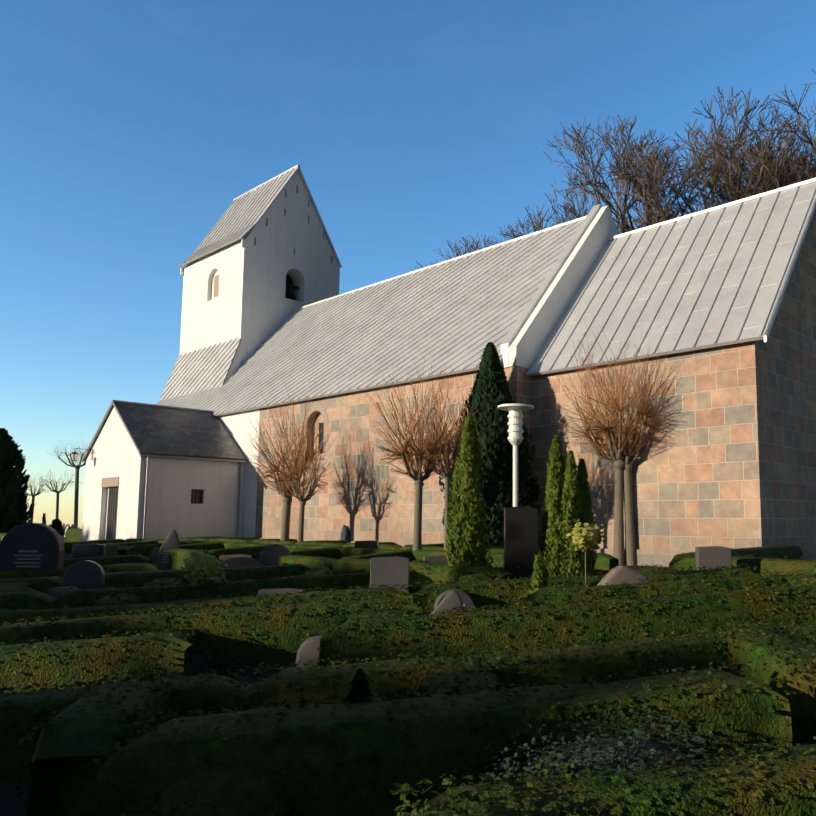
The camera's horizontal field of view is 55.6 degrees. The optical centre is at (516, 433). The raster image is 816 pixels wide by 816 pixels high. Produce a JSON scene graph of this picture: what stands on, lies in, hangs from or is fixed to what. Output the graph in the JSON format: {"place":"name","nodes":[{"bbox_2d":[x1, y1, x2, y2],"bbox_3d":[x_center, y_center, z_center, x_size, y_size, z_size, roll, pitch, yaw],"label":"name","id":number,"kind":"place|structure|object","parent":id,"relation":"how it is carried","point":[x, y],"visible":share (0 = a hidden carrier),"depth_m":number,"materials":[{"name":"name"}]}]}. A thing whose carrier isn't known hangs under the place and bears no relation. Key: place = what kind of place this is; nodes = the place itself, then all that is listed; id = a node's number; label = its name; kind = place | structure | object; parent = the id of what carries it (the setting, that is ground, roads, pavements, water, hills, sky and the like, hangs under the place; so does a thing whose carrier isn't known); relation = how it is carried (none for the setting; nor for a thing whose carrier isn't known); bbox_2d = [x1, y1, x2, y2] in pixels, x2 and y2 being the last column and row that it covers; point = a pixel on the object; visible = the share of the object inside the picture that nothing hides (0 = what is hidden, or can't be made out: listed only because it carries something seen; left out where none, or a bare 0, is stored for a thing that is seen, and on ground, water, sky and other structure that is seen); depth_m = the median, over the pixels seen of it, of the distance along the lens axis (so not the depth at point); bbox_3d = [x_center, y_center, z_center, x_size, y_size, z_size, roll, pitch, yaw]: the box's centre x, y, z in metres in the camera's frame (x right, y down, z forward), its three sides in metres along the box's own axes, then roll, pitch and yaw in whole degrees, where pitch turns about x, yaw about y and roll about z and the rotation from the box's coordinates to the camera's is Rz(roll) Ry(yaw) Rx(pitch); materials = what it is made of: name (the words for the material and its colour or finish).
{"place":"outdoors","nodes":[
{"label":"outdoors","id":0,"kind":"place"},
{"bbox_2d":[24,474,52,522],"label":"tree","id":1,"kind":"object","parent":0,"point":[33,498],"depth_m":128.25,"materials":[{"name":"brown plant"}]},
{"bbox_2d":[40,468,82,518],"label":"tree","id":2,"kind":"object","parent":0,"point":[57,502],"depth_m":130.32,"materials":[{"name":"plant"}]},
{"bbox_2d":[218,408,259,537],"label":"nave walls","id":3,"kind":"structure","parent":0,"point":[239,427],"depth_m":33.33,"materials":[{"name":"white paint"}]},
{"bbox_2d":[243,387,330,540],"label":"pollard","id":4,"kind":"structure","parent":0,"point":[272,482],"depth_m":26.97,"materials":[{"name":"brown plant"}]},
{"bbox_2d":[267,397,338,541],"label":"pollard","id":5,"kind":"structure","parent":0,"point":[293,477],"depth_m":25.90,"materials":[{"name":"brown plant"}]},
{"bbox_2d":[0,537,794,815],"bbox_3d":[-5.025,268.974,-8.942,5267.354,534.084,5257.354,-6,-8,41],"label":"ground","id":6,"kind":"structure","parent":0,"point":[12,803],"depth_m":5.40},
{"bbox_2d":[0,428,33,532],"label":"yew","id":7,"kind":"object","parent":6,"relation":"on","point":[13,479],"visible":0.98,"depth_m":47.45,"materials":[{"name":"green plant"}]},
{"bbox_2d":[19,492,29,522],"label":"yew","id":8,"kind":"object","parent":6,"relation":"on","point":[25,504],"visible":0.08,"depth_m":127.66,"materials":[{"name":"green plant"}]},
{"bbox_2d":[0,523,64,570],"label":"gravestone","id":9,"kind":"object","parent":6,"relation":"on","point":[46,541],"visible":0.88,"depth_m":15.65,"materials":[{"name":"stone"}]},
{"bbox_2d":[14,550,41,566],"bbox_3d":[-10.033,2.572,15.621,0.592,0.345,0.001,0,-6,2],"label":"gravestone inscription","id":10,"kind":"object","parent":9,"relation":"attached to","point":[35,551],"visible":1,"depth_m":15.62,"materials":[{"name":"black stone"}]},
{"bbox_2d":[42,513,46,523],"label":"conifer","id":11,"kind":"object","parent":6,"relation":"on","point":[43,519],"visible":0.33,"depth_m":128.87,"materials":[{"name":"green plant"}]},
{"bbox_2d":[50,519,63,535],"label":"shrub","id":12,"kind":"object","parent":6,"relation":"on","point":[56,525],"visible":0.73,"depth_m":48.16,"materials":[{"name":"green plant"}]},
{"bbox_2d":[47,586,76,598],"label":"gravel","id":13,"kind":"structure","parent":6,"relation":"on","point":[61,593],"depth_m":11.87,"materials":[{"name":"grey gravel"}]},
{"bbox_2d":[49,523,80,536],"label":"tree","id":14,"kind":"object","parent":6,"relation":"on","point":[64,527],"visible":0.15,"depth_m":94.72,"materials":[{"name":"brown plant"}]},
{"bbox_2d":[64,554,71,558],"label":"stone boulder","id":15,"kind":"object","parent":6,"relation":"on","point":[67,556],"visible":0.12,"depth_m":25.51,"materials":[{"name":"grey stone"}]},
{"bbox_2d":[50,440,89,528],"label":"tree","id":16,"kind":"object","parent":6,"relation":"on","point":[77,467],"depth_m":131.76,"materials":[{"name":"plant"}]},
{"bbox_2d":[63,560,104,588],"bbox_3d":[-7.642,2.775,13.431,0.625,1.050,0.180,1,-6,-13],"label":"stone","id":17,"kind":"object","parent":6,"relation":"on","point":[85,573],"visible":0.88,"depth_m":13.38,"materials":[{"name":"stone"}]},
{"bbox_2d":[72,544,106,557],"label":"stone","id":18,"kind":"object","parent":6,"relation":"on","point":[86,550],"visible":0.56,"depth_m":19.26,"materials":[{"name":"stone"}]},
{"bbox_2d":[81,407,244,540],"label":"porch walls","id":19,"kind":"structure","parent":6,"relation":"on","point":[172,483],"depth_m":31.76,"materials":[{"name":"white paint"}]},
{"bbox_2d":[71,448,92,460],"bbox_3d":[-18.945,0.943,33.166,0.340,0.555,0.890,-6,-8,41],"label":"porch lantern","id":20,"kind":"object","parent":19,"relation":"attached to","point":[75,452],"depth_m":32.94,"materials":[{"name":"white glass"}]},
{"bbox_2d":[84,405,113,460],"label":"porch roof","id":21,"kind":"structure","parent":19,"relation":"attached to","point":[103,424],"depth_m":33.16,"materials":[{"name":"stone"}]},
{"bbox_2d":[101,477,118,486],"bbox_3d":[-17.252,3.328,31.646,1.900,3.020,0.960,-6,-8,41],"label":"door lintel","id":22,"kind":"structure","parent":19,"relation":"attached to","point":[111,482],"depth_m":31.91,"materials":[{"name":"beige stone"}]},
{"bbox_2d":[82,401,140,461],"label":"porch verge strips","id":23,"kind":"object","parent":19,"relation":"attached to","point":[124,424],"visible":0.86,"depth_m":32.16,"materials":[{"name":"white paint"}]},
{"bbox_2d":[106,487,118,538],"bbox_3d":[-16.956,3.489,31.969,1.100,2.430,0.070,-6,-8,41],"label":"porch door","id":24,"kind":"structure","parent":19,"relation":"in","point":[112,513],"depth_m":31.97,"materials":[{"name":"grey wood"}]},
{"bbox_2d":[115,402,245,459],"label":"porch roof","id":25,"kind":"structure","parent":19,"relation":"on","point":[156,430],"depth_m":32.69,"materials":[{"name":"stone"}]},
{"bbox_2d":[112,400,213,411],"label":"roof ridge","id":26,"kind":"structure","parent":25,"relation":"on","point":[161,405],"depth_m":33.76,"materials":[{"name":"grey metal"}]},
{"bbox_2d":[140,454,247,538],"bbox_3d":[-13.391,2.887,31.572,0.225,3.780,4.560,-6,-8,41],"label":"gutter and downpipes","id":27,"kind":"object","parent":19,"relation":"attached to","point":[187,458],"visible":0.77,"depth_m":31.39,"materials":[{"name":"grey metal"}]},
{"bbox_2d":[191,489,201,503],"bbox_3d":[-13.479,2.647,31.950,0.008,0.600,0.556,-6,-8,41],"label":"porch window glass","id":28,"kind":"object","parent":19,"relation":"in","point":[198,498],"visible":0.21,"depth_m":31.98,"materials":[{"name":"black glass"}]},
{"bbox_2d":[191,489,202,503],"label":"porch window bars","id":29,"kind":"object","parent":19,"relation":"in","point":[199,492],"visible":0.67,"depth_m":31.92,"materials":[{"name":"black metal"}]},
{"bbox_2d":[157,530,179,569],"bbox_3d":[-9.785,3.336,21.515,0.178,1.204,0.685,-20,-21,72],"label":"stone","id":30,"kind":"object","parent":6,"relation":"on","point":[171,541],"visible":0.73,"depth_m":21.44,"materials":[{"name":"grey stone"}]},
{"bbox_2d":[180,548,227,586],"bbox_3d":[-4.720,2.356,11.470,0.676,1.244,0.711,-6,-8,41],"label":"bush","id":31,"kind":"object","parent":6,"relation":"on","point":[202,569],"depth_m":11.35,"materials":[{"name":"green plant"}]},
{"bbox_2d":[212,578,229,582],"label":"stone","id":32,"kind":"object","parent":6,"relation":"on","point":[221,579],"visible":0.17,"depth_m":12.08,"materials":[{"name":"grey stone"}]},
{"bbox_2d":[220,554,251,559],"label":"stone","id":33,"kind":"object","parent":6,"relation":"on","point":[223,557],"visible":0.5,"depth_m":17.01,"materials":[{"name":"grey stone"}]},
{"bbox_2d":[220,556,263,567],"bbox_3d":[-6.136,3.103,16.822,1.390,0.756,0.200,2,-7,-21],"label":"gravestone","id":34,"kind":"object","parent":6,"relation":"on","point":[236,562],"visible":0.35,"depth_m":16.77,"materials":[{"name":"stone"}]},
{"bbox_2d":[259,544,290,565],"bbox_3d":[-5.651,3.060,17.814,0.705,0.942,0.180,1,-6,-12],"label":"stone","id":35,"kind":"object","parent":6,"relation":"on","point":[270,555],"visible":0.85,"depth_m":17.74,"materials":[{"name":"stone"}]},
{"bbox_2d":[258,588,304,595],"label":"stone","id":36,"kind":"object","parent":6,"relation":"on","point":[275,591],"visible":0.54,"depth_m":10.68,"materials":[{"name":"grey stone"}]},
{"bbox_2d":[296,635,322,666],"bbox_3d":[-1.811,2.388,7.844,0.938,0.630,0.290,0,-6,-3],"label":"gravestone","id":37,"kind":"object","parent":6,"relation":"on","point":[307,651],"visible":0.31,"depth_m":7.74,"materials":[{"name":"grey stone"}]},
{"bbox_2d":[340,525,350,540],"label":"stone","id":38,"kind":"object","parent":6,"relation":"on","point":[345,534],"visible":0.5,"depth_m":28.16,"materials":[{"name":"stone"}]},
{"bbox_2d":[347,668,373,703],"bbox_3d":[-1.137,2.053,5.402,0.473,0.749,0.485,-6,-8,41],"label":"dwarf conifer","id":39,"kind":"object","parent":6,"relation":"on","point":[360,682],"visible":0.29,"depth_m":5.41,"materials":[{"name":"green plant"}]},
{"bbox_2d":[354,540,377,548],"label":"stone","id":40,"kind":"object","parent":6,"relation":"on","point":[367,544],"visible":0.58,"depth_m":19.52,"materials":[{"name":"black stone"}]},
{"bbox_2d":[370,556,409,592],"bbox_3d":[-1.946,2.430,11.637,0.589,1.080,0.180,1,-6,-7],"label":"stone","id":41,"kind":"object","parent":6,"relation":"on","point":[394,570],"visible":0.54,"depth_m":11.58,"materials":[{"name":"grey stone"}]},
{"bbox_2d":[255,366,530,543],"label":"nave walls","id":42,"kind":"structure","parent":6,"relation":"on","point":[367,494],"depth_m":27.97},
{"bbox_2d":[160,337,241,400],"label":"tower skirt","id":43,"kind":"object","parent":42,"relation":"on","point":[202,370],"visible":0.92,"depth_m":40.36,"materials":[{"name":"grey metal"}]},
{"bbox_2d":[223,339,241,384],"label":"tower skirt cheeks","id":44,"kind":"object","parent":42,"relation":"on","point":[235,365],"visible":0.38,"depth_m":38.51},
{"bbox_2d":[179,170,339,366],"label":"tower walls","id":45,"kind":"structure","parent":42,"relation":"on","point":[260,260],"depth_m":41.16,"materials":[{"name":"white paint"}]},
{"bbox_2d":[213,274,218,297],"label":"window","id":46,"kind":"structure","parent":45,"relation":"in","point":[216,285],"depth_m":41.51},
{"bbox_2d":[178,223,256,266],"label":"roof eave","id":47,"kind":"object","parent":45,"relation":"on","point":[220,243],"visible":0.96,"depth_m":41.38,"materials":[{"name":"grey metal"}]},
{"bbox_2d":[195,167,298,251],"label":"tower roof","id":48,"kind":"structure","parent":45,"relation":"on","point":[249,208],"depth_m":42.93,"materials":[{"name":"grey metal"}]},
{"bbox_2d":[234,166,332,247],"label":"roof trim","id":49,"kind":"structure","parent":45,"relation":"on","point":[315,207],"depth_m":42.87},
{"bbox_2d":[233,165,299,200],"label":"roof ridge","id":50,"kind":"structure","parent":49,"relation":"on","point":[266,181],"depth_m":44.20,"materials":[{"name":"grey metal"}]},
{"bbox_2d":[286,274,292,284],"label":"bell","id":51,"kind":"object","parent":45,"relation":"attached to","point":[289,280],"depth_m":42.53,"materials":[{"name":"black"}]},
{"bbox_2d":[285,283,299,299],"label":"church bell","id":52,"kind":"object","parent":45,"relation":"attached to","point":[289,292],"visible":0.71,"depth_m":41.73,"materials":[{"name":"brown metal"}]},
{"bbox_2d":[284,298,305,303],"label":"window sill","id":53,"kind":"structure","parent":45,"relation":"attached to","point":[294,301],"depth_m":41.33,"materials":[{"name":"white paint"}]},
{"bbox_2d":[331,247,341,267],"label":"roof edge","id":54,"kind":"object","parent":45,"relation":"on","point":[336,257],"visible":0.04,"depth_m":43.65,"materials":[{"name":"grey metal"}]},
{"bbox_2d":[303,404,327,425],"bbox_3d":[-7.987,-0.752,30.294,1.708,0.854,0.062,-6,-8,41],"label":"window arch","id":55,"kind":"structure","parent":42,"relation":"in","point":[320,409],"depth_m":30.18,"materials":[{"name":"beige stone"}]},
{"bbox_2d":[318,422,323,453],"bbox_3d":[-7.818,0.186,30.384,0.320,1.239,0.007,-6,-8,41],"label":"window","id":56,"kind":"structure","parent":42,"relation":"in","point":[321,425],"depth_m":30.38,"materials":[{"name":"grey glass"}]},
{"bbox_2d":[156,220,583,415],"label":"nave roof","id":57,"kind":"structure","parent":42,"relation":"on","point":[457,316],"depth_m":30.68,"materials":[{"name":"grey metal"}]},
{"bbox_2d":[292,216,585,311],"bbox_3d":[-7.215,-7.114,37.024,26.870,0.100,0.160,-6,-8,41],"label":"roof ridge","id":58,"kind":"structure","parent":57,"relation":"on","point":[487,248],"depth_m":33.12,"materials":[{"name":"grey metal"}]},
{"bbox_2d":[508,205,618,368],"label":"gable parapet","id":59,"kind":"structure","parent":42,"relation":"on","point":[531,337],"depth_m":25.39,"materials":[{"name":"white paint"}]},
{"bbox_2d":[501,204,601,367],"bbox_3d":[2.966,-5.047,27.837,0.320,6.887,10.190,-6,-8,41],"label":"coping","id":60,"kind":"object","parent":59,"relation":"on","point":[538,294],"visible":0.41,"depth_m":25.38,"materials":[{"name":"white paint"}]},
{"bbox_2d":[0,529,815,815],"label":"hedges","id":61,"kind":"object","parent":6,"relation":"on","point":[62,769],"visible":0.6,"depth_m":6.02,"materials":[{"name":"green plant"}]},
{"bbox_2d":[361,355,469,550],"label":"pollard","id":62,"kind":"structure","parent":6,"relation":"on","point":[407,446],"depth_m":19.20,"materials":[{"name":"brown plant"}]},
{"bbox_2d":[423,555,447,563],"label":"stone","id":63,"kind":"object","parent":6,"relation":"on","point":[441,559],"visible":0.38,"depth_m":15.32,"materials":[{"name":"grey stone"}]},
{"bbox_2d":[430,590,463,613],"bbox_3d":[-0.829,2.306,9.008,0.609,0.883,0.177,1,-6,-5],"label":"stone","id":64,"kind":"object","parent":6,"relation":"on","point":[452,599],"visible":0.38,"depth_m":9.00,"materials":[{"name":"grey stone"}]},
{"bbox_2d":[416,371,484,549],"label":"pollard","id":65,"kind":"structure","parent":6,"relation":"on","point":[456,442],"depth_m":19.24,"materials":[{"name":"brown plant"}]},
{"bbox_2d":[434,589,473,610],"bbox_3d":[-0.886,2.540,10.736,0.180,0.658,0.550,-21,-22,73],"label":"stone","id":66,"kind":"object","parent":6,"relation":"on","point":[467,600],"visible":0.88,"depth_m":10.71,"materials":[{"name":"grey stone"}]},
{"bbox_2d":[445,414,493,566],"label":"thuja column","id":67,"kind":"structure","parent":6,"relation":"on","point":[467,531],"depth_m":14.23,"materials":[{"name":"green plant"}]},
{"bbox_2d":[415,224,554,268],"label":"tree","id":68,"kind":"object","parent":6,"relation":"on","point":[466,245],"visible":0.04,"depth_m":42.05,"materials":[{"name":"brown plant"}]},
{"bbox_2d":[438,342,541,546],"bbox_3d":[-0.812,0.491,22.418,2.630,6.525,3.243,-6,-8,41],"label":"dark yew","id":69,"kind":"object","parent":6,"relation":"on","point":[490,391],"visible":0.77,"depth_m":21.86,"materials":[{"name":"green plant"}]},
{"bbox_2d":[497,403,533,506],"bbox_3d":[-0.027,1.338,14.452,0.708,3.749,0.708,-6,-8,41],"label":"lamp post","id":70,"kind":"object","parent":6,"relation":"on","point":[514,406],"visible":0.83,"depth_m":14.47,"materials":[{"name":"white metal"}]},
{"bbox_2d":[509,410,521,439],"bbox_3d":[-0.027,-0.149,14.617,0.256,0.586,0.256,-6,-8,41],"label":"lamp","id":71,"kind":"object","parent":70,"relation":"attached to","point":[515,419],"visible":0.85,"depth_m":14.52,"materials":[{"name":"white glass"}]},
{"bbox_2d":[504,506,537,578],"bbox_3d":[0.074,2.178,13.728,0.604,1.726,0.140,1,-6,-12],"label":"gravestone","id":72,"kind":"object","parent":6,"relation":"on","point":[521,537],"visible":0.58,"depth_m":13.69,"materials":[{"name":"black stone"}]},
{"bbox_2d":[524,555,547,596],"bbox_3d":[0.306,2.237,10.796,0.482,1.027,0.484,3,-7,-28],"label":"young thuja","id":73,"kind":"object","parent":6,"relation":"on","point":[539,576],"visible":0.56,"depth_m":10.75,"materials":[{"name":"green plant"}]},
{"bbox_2d":[259,538,815,566],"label":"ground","id":74,"kind":"structure","parent":6,"relation":"on","point":[663,558],"depth_m":20.42,"materials":[{"name":"beige gravel"}]},
{"bbox_2d":[530,208,815,550],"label":"chancel walls","id":75,"kind":"structure","parent":74,"relation":"on","point":[728,460],"depth_m":20.25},
{"bbox_2d":[525,182,815,376],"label":"roof","id":76,"kind":"structure","parent":75,"relation":"on","point":[712,279],"depth_m":22.56,"materials":[{"name":"grey metal"}]},
{"bbox_2d":[607,181,815,241],"bbox_3d":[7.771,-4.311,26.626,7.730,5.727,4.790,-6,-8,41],"label":"roof ridge","id":77,"kind":"structure","parent":76,"relation":"on","point":[716,210],"depth_m":24.87,"materials":[{"name":"grey metal"}]},
{"bbox_2d":[538,435,570,577],"bbox_3d":[0.752,1.485,14.031,0.714,2.943,0.716,-6,-8,41],"label":"thuja group","id":78,"kind":"object","parent":6,"relation":"on","point":[552,524],"visible":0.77,"depth_m":13.86},
{"bbox_2d":[560,450,586,576],"bbox_3d":[1.021,1.626,13.969,0.646,2.635,0.654,-6,-8,41],"label":"thuja group","id":79,"kind":"object","parent":6,"relation":"on","point":[572,504],"visible":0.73,"depth_m":13.83},
{"bbox_2d":[564,520,604,585],"bbox_3d":[1.022,1.990,11.016,0.576,1.496,0.597,-6,-8,41],"label":"euonymus","id":80,"kind":"object","parent":6,"relation":"on","point":[585,536],"depth_m":10.96,"materials":[{"name":"yellow plant"}]},
{"bbox_2d":[577,459,597,576],"bbox_3d":[1.187,1.699,14.095,0.566,2.490,0.573,-2,-7,18],"label":"thuja group","id":81,"kind":"object","parent":6,"relation":"on","point":[586,501],"visible":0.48,"depth_m":14.01},
{"bbox_2d":[473,707,735,790],"bbox_3d":[0.497,2.144,4.258,1.880,1.194,1.995,-6,-8,41],"label":"juniper","id":82,"kind":"object","parent":6,"relation":"on","point":[581,752],"visible":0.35,"depth_m":4.16,"materials":[{"name":"green plant"}]},
{"bbox_2d":[552,319,678,565],"bbox_3d":[2.944,0.331,21.062,3.826,6.946,3.804,-6,-8,41],"label":"pollard tree","id":83,"kind":"object","parent":6,"relation":"on","point":[619,399],"depth_m":20.74,"materials":[{"name":"brown plant"}]},
{"bbox_2d":[597,566,650,585],"bbox_3d":[1.475,2.304,10.544,0.312,0.932,0.861,-20,-21,72],"label":"gravestone boulder","id":84,"kind":"object","parent":6,"relation":"on","point":[617,575],"visible":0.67,"depth_m":10.49,"materials":[{"name":"grey stone"}]},
{"bbox_2d":[576,350,675,565],"bbox_3d":[3.197,0.637,21.067,3.107,6.344,3.006,-6,-8,41],"label":"pollard tree","id":85,"kind":"object","parent":6,"relation":"on","point":[610,424],"depth_m":20.69,"materials":[{"name":"brown plant"}]},
{"bbox_2d":[616,202,694,230],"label":"tree","id":86,"kind":"object","parent":6,"relation":"on","point":[635,224],"depth_m":45.01,"materials":[{"name":"brown plant"}]},
{"bbox_2d":[501,84,815,238],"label":"tree","id":87,"kind":"object","parent":6,"relation":"on","point":[650,185],"visible":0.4,"depth_m":35.19,"materials":[{"name":"brown plant"}]},
{"bbox_2d":[695,546,731,569],"bbox_3d":[3.298,2.376,12.748,0.566,0.962,0.180,0,-6,-2],"label":"stone","id":88,"kind":"object","parent":6,"relation":"on","point":[714,557],"visible":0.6,"depth_m":12.69,"materials":[{"name":"grey stone"}]},
{"bbox_2d":[654,69,815,223],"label":"tree","id":89,"kind":"object","parent":6,"relation":"on","point":[789,180],"visible":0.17,"depth_m":35.13,"materials":[{"name":"brown plant"}]},
{"bbox_2d":[733,153,810,194],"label":"tree","id":90,"kind":"object","parent":6,"relation":"on","point":[790,174],"visible":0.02,"depth_m":40.94,"materials":[{"name":"brown plant"}]},
{"bbox_2d":[0,0,815,536],"label":"sky","id":91,"kind":"structure","parent":0,"point":[129,129],"materials":[{"name":"blue"}]},
{"bbox_2d":[607,178,815,341],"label":"roof trim","id":92,"kind":"structure","parent":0,"point":[720,207],"depth_m":24.30,"materials":[{"name":"grey metal"}]}
]}

